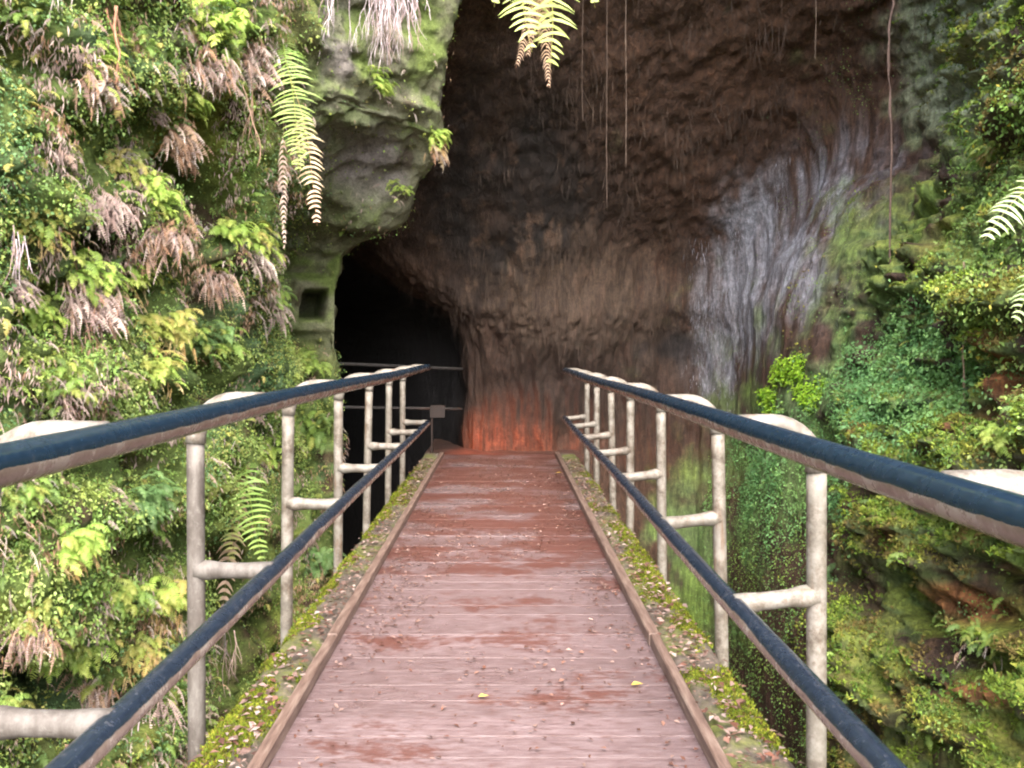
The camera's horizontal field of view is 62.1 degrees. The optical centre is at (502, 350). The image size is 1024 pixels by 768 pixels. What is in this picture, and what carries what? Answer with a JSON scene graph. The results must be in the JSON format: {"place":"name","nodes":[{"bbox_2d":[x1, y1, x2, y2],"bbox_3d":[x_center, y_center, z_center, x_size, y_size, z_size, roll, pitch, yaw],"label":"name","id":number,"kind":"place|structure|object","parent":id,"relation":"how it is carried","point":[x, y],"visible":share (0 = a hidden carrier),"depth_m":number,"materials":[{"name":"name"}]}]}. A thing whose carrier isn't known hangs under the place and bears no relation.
{"place":"outdoors","nodes":[
{"label":"outdoors","id":0,"kind":"place"},
{"bbox_2d":[0,0,460,767],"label":"moss cover","id":1,"kind":"object","parent":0,"point":[186,110],"visible":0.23,"depth_m":5.20,"materials":[{"name":"green plant"}]},
{"bbox_2d":[0,0,461,767],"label":"rock face","id":2,"kind":"object","parent":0,"point":[312,282],"visible":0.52,"depth_m":6.28},
{"bbox_2d":[0,225,32,285],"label":"hanging roots","id":3,"kind":"object","parent":2,"relation":"hanging from","point":[14,253],"visible":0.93,"depth_m":4.07,"materials":[{"name":"beige plant"}]},
{"bbox_2d":[0,0,52,58],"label":"fern clump","id":4,"kind":"object","parent":2,"relation":"attached to","point":[33,15],"visible":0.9,"depth_m":4.09,"materials":[{"name":"green plant"}]},
{"bbox_2d":[8,258,44,314],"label":"fern clump","id":5,"kind":"object","parent":2,"relation":"attached to","point":[27,286],"visible":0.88,"depth_m":4.19,"materials":[{"name":"brown plant"}]},
{"bbox_2d":[0,477,69,539],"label":"fern clump","id":6,"kind":"object","parent":2,"relation":"attached to","point":[27,501],"visible":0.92,"depth_m":4.09,"materials":[{"name":"green plant"}]},
{"bbox_2d":[0,597,71,677],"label":"fern clump","id":7,"kind":"object","parent":2,"relation":"attached to","point":[27,644],"visible":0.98,"depth_m":4.15,"materials":[{"name":"brown plant"}]},
{"bbox_2d":[1,205,74,271],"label":"fern clump","id":8,"kind":"object","parent":2,"relation":"attached to","point":[40,229],"visible":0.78,"depth_m":4.23,"materials":[{"name":"green plant"}]},
{"bbox_2d":[6,291,77,342],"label":"fern clump","id":9,"kind":"object","parent":2,"relation":"attached to","point":[33,317],"visible":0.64,"depth_m":4.42,"materials":[{"name":"green plant"}]},
{"bbox_2d":[26,357,94,421],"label":"fern clump","id":10,"kind":"object","parent":2,"relation":"attached to","point":[78,392],"visible":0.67,"depth_m":4.34,"materials":[{"name":"green plant"}]},
{"bbox_2d":[49,0,72,17],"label":"hanging roots","id":11,"kind":"object","parent":2,"relation":"hanging from","point":[58,6],"visible":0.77,"depth_m":4.17,"materials":[{"name":"beige plant"}]},
{"bbox_2d":[22,638,118,684],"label":"fern clump","id":12,"kind":"object","parent":2,"relation":"attached to","point":[80,667],"visible":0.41,"depth_m":4.71,"materials":[{"name":"green plant"}]},
{"bbox_2d":[56,522,109,585],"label":"fern clump","id":13,"kind":"object","parent":2,"relation":"attached to","point":[85,548],"visible":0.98,"depth_m":4.32,"materials":[{"name":"green plant"}]},
{"bbox_2d":[56,666,120,708],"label":"fern clump","id":14,"kind":"object","parent":2,"relation":"attached to","point":[87,693],"visible":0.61,"depth_m":4.99,"materials":[{"name":"brown plant"}]},
{"bbox_2d":[54,248,137,352],"bbox_3d":[-2.204,-0.270,4.650,0.256,0.557,0.493,0,0,21],"label":"fern clump","id":15,"kind":"object","parent":2,"relation":"attached to","point":[85,309],"visible":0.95,"depth_m":4.59,"materials":[{"name":"brown plant"}]},
{"bbox_2d":[72,33,135,128],"bbox_3d":[-2.067,-1.410,4.478,0.249,0.504,0.516,0,0,0],"label":"fern clump","id":16,"kind":"object","parent":2,"relation":"attached to","point":[101,84],"visible":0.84,"depth_m":4.41,"materials":[{"name":"green plant"}]},
{"bbox_2d":[85,188,143,245],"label":"fern clump","id":17,"kind":"object","parent":2,"relation":"attached to","point":[113,218],"visible":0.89,"depth_m":4.67,"materials":[{"name":"brown plant"}]},
{"bbox_2d":[96,141,149,187],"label":"fern clump","id":18,"kind":"object","parent":2,"relation":"attached to","point":[116,168],"visible":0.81,"depth_m":4.87,"materials":[{"name":"green plant"}]},
{"bbox_2d":[105,6,141,97],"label":"hanging roots","id":19,"kind":"object","parent":2,"relation":"hanging from","point":[113,28],"visible":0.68,"depth_m":4.43,"materials":[{"name":"beige plant"}]},
{"bbox_2d":[97,575,155,619],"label":"fern clump","id":20,"kind":"object","parent":2,"relation":"attached to","point":[129,592],"visible":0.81,"depth_m":4.86,"materials":[{"name":"green plant"}]},
{"bbox_2d":[108,141,147,173],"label":"fern clump","id":21,"kind":"object","parent":2,"relation":"attached to","point":[133,154],"visible":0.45,"depth_m":5.02,"materials":[{"name":"brown plant"}]},
{"bbox_2d":[112,18,159,78],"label":"fern clump","id":22,"kind":"object","parent":2,"relation":"attached to","point":[142,34],"visible":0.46,"depth_m":4.80,"materials":[{"name":"green plant"}]},
{"bbox_2d":[123,260,162,313],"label":"fern clump","id":23,"kind":"object","parent":2,"relation":"attached to","point":[138,276],"visible":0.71,"depth_m":5.13,"materials":[{"name":"green plant"}]},
{"bbox_2d":[105,162,189,224],"bbox_3d":[-2.093,-0.908,4.985,0.488,0.375,0.257,0,0,-33],"label":"fern clump","id":24,"kind":"object","parent":2,"relation":"attached to","point":[153,192],"visible":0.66,"depth_m":4.98,"materials":[{"name":"green plant"}]},
{"bbox_2d":[119,631,177,689],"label":"fern clump","id":25,"kind":"object","parent":2,"relation":"attached to","point":[138,649],"visible":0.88,"depth_m":5.14,"materials":[{"name":"green plant"}]},
{"bbox_2d":[118,683,184,752],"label":"fern clump","id":26,"kind":"object","parent":2,"relation":"attached to","point":[158,709],"visible":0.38,"depth_m":5.41,"materials":[{"name":"brown plant"}]},
{"bbox_2d":[110,193,203,283],"bbox_3d":[-2.062,-0.711,5.066,0.532,0.642,0.285,0,0,-22],"label":"fern clump","id":27,"kind":"object","parent":2,"relation":"attached to","point":[164,236],"visible":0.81,"depth_m":5.07,"materials":[{"name":"brown plant"}]},
{"bbox_2d":[130,467,186,532],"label":"fern clump","id":28,"kind":"object","parent":2,"relation":"attached to","point":[157,494],"visible":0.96,"depth_m":5.10,"materials":[{"name":"green plant"}]},
{"bbox_2d":[130,574,186,646],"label":"fern clump","id":29,"kind":"object","parent":2,"relation":"attached to","point":[164,594],"visible":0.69,"depth_m":5.33,"materials":[{"name":"green plant"}]},
{"bbox_2d":[147,97,172,128],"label":"fern clump","id":30,"kind":"object","parent":2,"relation":"attached to","point":[162,117],"visible":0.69,"depth_m":5.20,"materials":[{"name":"brown plant"}]},
{"bbox_2d":[136,347,188,403],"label":"fern clump","id":31,"kind":"object","parent":2,"relation":"attached to","point":[162,370],"visible":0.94,"depth_m":5.10,"materials":[{"name":"green plant"}]},
{"bbox_2d":[128,308,207,366],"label":"fern clump","id":32,"kind":"object","parent":2,"relation":"attached to","point":[156,328],"visible":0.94,"depth_m":5.30,"materials":[{"name":"green plant"}]},
{"bbox_2d":[155,113,213,183],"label":"fern clump","id":33,"kind":"object","parent":2,"relation":"attached to","point":[183,144],"visible":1,"depth_m":5.35,"materials":[{"name":"brown plant"}]},
{"bbox_2d":[186,80,216,126],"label":"fern clump","id":34,"kind":"object","parent":2,"relation":"attached to","point":[200,100],"visible":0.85,"depth_m":5.46,"materials":[{"name":"green plant"}]},
{"bbox_2d":[192,221,213,233],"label":"fern clump","id":35,"kind":"object","parent":2,"relation":"attached to","point":[204,228],"visible":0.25,"depth_m":6.20,"materials":[{"name":"brown plant"}]},
{"bbox_2d":[169,35,246,110],"bbox_3d":[-1.858,-1.716,5.279,0.508,0.515,0.294,0,0,-33],"label":"fern clump","id":36,"kind":"object","parent":2,"relation":"attached to","point":[199,69],"visible":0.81,"depth_m":5.32,"materials":[{"name":"brown plant"}]},
{"bbox_2d":[191,256,245,310],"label":"fern clump","id":37,"kind":"object","parent":2,"relation":"attached to","point":[217,286],"visible":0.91,"depth_m":6.09,"materials":[{"name":"brown plant"}]},
{"bbox_2d":[0,0,437,767],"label":"fern cover","id":38,"kind":"object","parent":2,"relation":"attached to","point":[8,700],"visible":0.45,"depth_m":4.84,"materials":[{"name":"green plant"}]},
{"bbox_2d":[177,0,261,75],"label":"fern clump","id":39,"kind":"object","parent":2,"relation":"attached to","point":[237,23],"visible":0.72,"depth_m":5.31,"materials":[{"name":"green plant"}]},
{"bbox_2d":[189,318,251,370],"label":"fern clump","id":40,"kind":"object","parent":2,"relation":"attached to","point":[224,346],"visible":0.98,"depth_m":6.11,"materials":[{"name":"green plant"}]},
{"bbox_2d":[213,630,241,697],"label":"clump","id":41,"kind":"object","parent":2,"relation":"hanging from","point":[226,660],"visible":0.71,"depth_m":7.34,"materials":[{"name":"brown plant"}]},
{"bbox_2d":[0,0,461,767],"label":"leaf cover","id":42,"kind":"object","parent":2,"relation":"attached to","point":[88,600],"visible":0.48,"depth_m":4.86,"materials":[{"name":"green plant"}]},
{"bbox_2d":[209,218,259,268],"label":"fern clump","id":43,"kind":"object","parent":2,"relation":"attached to","point":[234,230],"visible":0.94,"depth_m":6.13,"materials":[{"name":"green plant"}]},
{"bbox_2d":[216,463,271,605],"bbox_3d":[-2.011,1.497,6.578,0.325,1.226,0.475,0,0,-41],"label":"sword fern","id":44,"kind":"object","parent":2,"relation":"attached to","point":[235,536],"visible":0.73,"depth_m":6.56,"materials":[{"name":"green plant"}]},
{"bbox_2d":[235,34,289,105],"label":"fern clump","id":45,"kind":"object","parent":2,"relation":"attached to","point":[248,61],"visible":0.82,"depth_m":5.94,"materials":[{"name":"brown plant"}]},
{"bbox_2d":[242,68,263,166],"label":"hanging roots","id":46,"kind":"object","parent":45,"relation":"hanging from","point":[247,99],"visible":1,"depth_m":5.82,"materials":[{"name":"beige plant"}]},
{"bbox_2d":[248,220,286,287],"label":"fern clump","id":47,"kind":"object","parent":2,"relation":"attached to","point":[268,242],"visible":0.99,"depth_m":6.42,"materials":[{"name":"green plant"}]},
{"bbox_2d":[254,427,295,479],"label":"fern clump","id":48,"kind":"object","parent":2,"relation":"attached to","point":[272,450],"visible":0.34,"depth_m":7.89,"materials":[{"name":"green plant"}]},
{"bbox_2d":[262,285,297,343],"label":"fern clump","id":49,"kind":"object","parent":2,"relation":"attached to","point":[280,306],"visible":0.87,"depth_m":7.13,"materials":[{"name":"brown plant"}]},
{"bbox_2d":[273,0,309,27],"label":"hanging roots","id":50,"kind":"object","parent":2,"relation":"hanging from","point":[289,7],"visible":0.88,"depth_m":6.12,"materials":[{"name":"brown plant"}]},
{"bbox_2d":[266,40,324,247],"bbox_3d":[-1.522,-1.525,6.177,0.424,1.613,0.423,0,0,-17],"label":"sword fern","id":51,"kind":"object","parent":2,"relation":"attached to","point":[298,144],"visible":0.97,"depth_m":6.05,"materials":[{"name":"green plant"}]},
{"bbox_2d":[294,410,333,455],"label":"fern clump","id":52,"kind":"object","parent":2,"relation":"attached to","point":[315,440],"visible":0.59,"depth_m":8.97,"materials":[{"name":"green plant"}]},
{"bbox_2d":[297,347,332,379],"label":"fern clump","id":53,"kind":"object","parent":2,"relation":"attached to","point":[313,367],"visible":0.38,"depth_m":8.91,"materials":[{"name":"green plant"}]},
{"bbox_2d":[303,545,345,596],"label":"fern clump","id":54,"kind":"object","parent":2,"relation":"attached to","point":[319,558],"visible":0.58,"depth_m":8.79,"materials":[{"name":"green plant"}]},
{"bbox_2d":[318,0,350,58],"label":"hanging roots","id":55,"kind":"object","parent":2,"relation":"hanging from","point":[331,6],"visible":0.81,"depth_m":6.72,"materials":[{"name":"beige plant"}]},
{"bbox_2d":[368,65,399,107],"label":"fern clump","id":56,"kind":"object","parent":2,"relation":"attached to","point":[383,85],"visible":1,"depth_m":7.27,"materials":[{"name":"green plant"}]},
{"bbox_2d":[350,0,422,69],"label":"hanging roots","id":57,"kind":"object","parent":2,"relation":"hanging from","point":[384,15],"visible":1,"depth_m":6.96,"materials":[{"name":"beige plant"}]},
{"bbox_2d":[385,178,414,206],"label":"fern clump","id":58,"kind":"object","parent":2,"relation":"attached to","point":[401,187],"visible":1,"depth_m":8.25,"materials":[{"name":"green plant"}]},
{"bbox_2d":[396,0,430,52],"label":"hanging roots","id":59,"kind":"object","parent":2,"relation":"hanging from","point":[412,7],"visible":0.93,"depth_m":7.12,"materials":[{"name":"beige plant"}]},
{"bbox_2d":[422,125,451,172],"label":"fern clump","id":60,"kind":"object","parent":2,"relation":"attached to","point":[440,137],"visible":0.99,"depth_m":7.98,"materials":[{"name":"green plant"}]},
{"bbox_2d":[421,439,583,459],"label":"tunnel floor","id":61,"kind":"structure","parent":0,"point":[444,446],"depth_m":11.12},
{"bbox_2d":[430,405,444,452],"bbox_3d":[-0.800,1.018,10.420,0.180,0.705,0.140,0,0,0],"label":"sign","id":62,"kind":"object","parent":61,"relation":"on","point":[437,411],"visible":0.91,"depth_m":10.35,"materials":[{"name":"grey metal"}]},
{"bbox_2d":[187,452,794,767],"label":"footbridge","id":63,"kind":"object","parent":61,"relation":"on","point":[461,623],"visible":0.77,"depth_m":3.45,"materials":[{"name":"brown wood"}]},
{"bbox_2d":[0,364,430,767],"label":"handrail","id":64,"kind":"object","parent":63,"relation":"attached to","point":[34,450],"visible":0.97,"depth_m":2.49,"materials":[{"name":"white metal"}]},
{"bbox_2d":[182,457,805,767],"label":"leaf litter","id":65,"kind":"object","parent":63,"relation":"on","point":[268,698],"visible":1,"depth_m":3.87,"materials":[{"name":"brown plant"}]},
{"bbox_2d":[562,368,1023,767],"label":"handrail","id":66,"kind":"object","parent":63,"relation":"attached to","point":[989,502],"visible":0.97,"depth_m":2.41,"materials":[{"name":"white metal"}]},
{"bbox_2d":[330,0,1023,767],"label":"cave wall","id":67,"kind":"structure","parent":0,"point":[376,320],"depth_m":9.32,"materials":[{"name":"brown stone"}]},
{"bbox_2d":[339,362,462,409],"bbox_3d":[-1.295,0.835,10.346,1.898,1.431,0.040,0,0,-36],"label":"barrier rail","id":68,"kind":"object","parent":67,"relation":"attached to","point":[393,366],"visible":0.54,"depth_m":10.29,"materials":[{"name":"grey metal"}]},
{"bbox_2d":[492,0,598,86],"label":"hanging fern","id":69,"kind":"object","parent":67,"relation":"hanging from","point":[540,6],"visible":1,"depth_m":6.81,"materials":[{"name":"green plant"}]},
{"bbox_2d":[582,20,582,116],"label":"hanging vine","id":70,"kind":"object","parent":67,"relation":"hanging from","point":[582,55],"visible":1,"depth_m":8.20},
{"bbox_2d":[606,35,606,189],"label":"hanging vine","id":71,"kind":"object","parent":67,"relation":"hanging from","point":[606,134],"visible":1,"depth_m":8.40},
{"bbox_2d":[625,0,626,125],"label":"hanging vine","id":72,"kind":"object","parent":67,"relation":"hanging from","point":[625,52],"visible":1,"depth_m":8.20,"materials":[{"name":"brown plant"}]},
{"bbox_2d":[382,0,937,476],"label":"rootlets","id":73,"kind":"object","parent":67,"relation":"hanging from","point":[554,346],"visible":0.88,"depth_m":10.51,"materials":[{"name":"brown plant"}]},
{"bbox_2d":[682,150,853,410],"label":"mineral threads","id":74,"kind":"object","parent":67,"relation":"attached to","point":[748,289],"visible":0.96,"depth_m":10.43,"materials":[{"name":"grey stone"}]},
{"bbox_2d":[753,351,827,413],"bbox_3d":[2.888,0.378,8.690,0.236,0.763,2.031,0,0,0],"label":"shrub","id":75,"kind":"object","parent":67,"relation":"attached to","point":[767,398],"visible":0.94,"depth_m":8.37,"materials":[{"name":"green plant"}]},
{"bbox_2d":[805,563,837,581],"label":"fern clump","id":76,"kind":"object","parent":67,"relation":"attached to","point":[829,567],"visible":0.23,"depth_m":6.83,"materials":[{"name":"green plant"}]},
{"bbox_2d":[687,0,1023,767],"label":"creeper cover","id":77,"kind":"object","parent":67,"relation":"attached to","point":[907,374],"visible":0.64,"depth_m":5.81,"materials":[{"name":"green plant"}]},
{"bbox_2d":[755,0,1023,767],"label":"ledge moss","id":78,"kind":"object","parent":67,"relation":"attached to","point":[963,445],"visible":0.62,"depth_m":4.95,"materials":[{"name":"green plant"}]},
{"bbox_2d":[887,0,894,263],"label":"hanging vine","id":79,"kind":"object","parent":67,"relation":"hanging from","point":[890,105],"visible":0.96,"depth_m":6.88,"materials":[{"name":"brown plant"}]},
{"bbox_2d":[936,112,961,142],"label":"fern clump","id":80,"kind":"object","parent":67,"relation":"attached to","point":[946,125],"visible":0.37,"depth_m":7.39,"materials":[{"name":"green plant"}]},
{"bbox_2d":[961,262,965,398],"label":"hanging vine","id":81,"kind":"object","parent":67,"relation":"hanging from","point":[963,362],"visible":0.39,"depth_m":5.20,"materials":[{"name":"brown plant"}]},
{"bbox_2d":[945,618,1002,671],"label":"fern clump","id":82,"kind":"object","parent":67,"relation":"attached to","point":[971,637],"visible":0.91,"depth_m":4.54,"materials":[{"name":"green plant"}]},
{"bbox_2d":[965,138,1003,178],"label":"fern clump","id":83,"kind":"object","parent":67,"relation":"attached to","point":[982,159],"visible":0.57,"depth_m":5.34,"materials":[{"name":"green plant"}]},
{"bbox_2d":[971,423,1016,457],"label":"fern clump","id":84,"kind":"object","parent":67,"relation":"attached to","point":[998,443],"visible":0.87,"depth_m":4.26,"materials":[{"name":"green plant"}]},
{"bbox_2d":[979,177,1023,239],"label":"frond","id":85,"kind":"object","parent":67,"relation":"attached to","point":[1006,221],"visible":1,"depth_m":3.87,"materials":[{"name":"green plant"}]},
{"bbox_2d":[1008,275,1023,321],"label":"frond","id":86,"kind":"object","parent":67,"relation":"attached to","point":[1018,318],"visible":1,"depth_m":3.81,"materials":[{"name":"green plant"}]}
]}

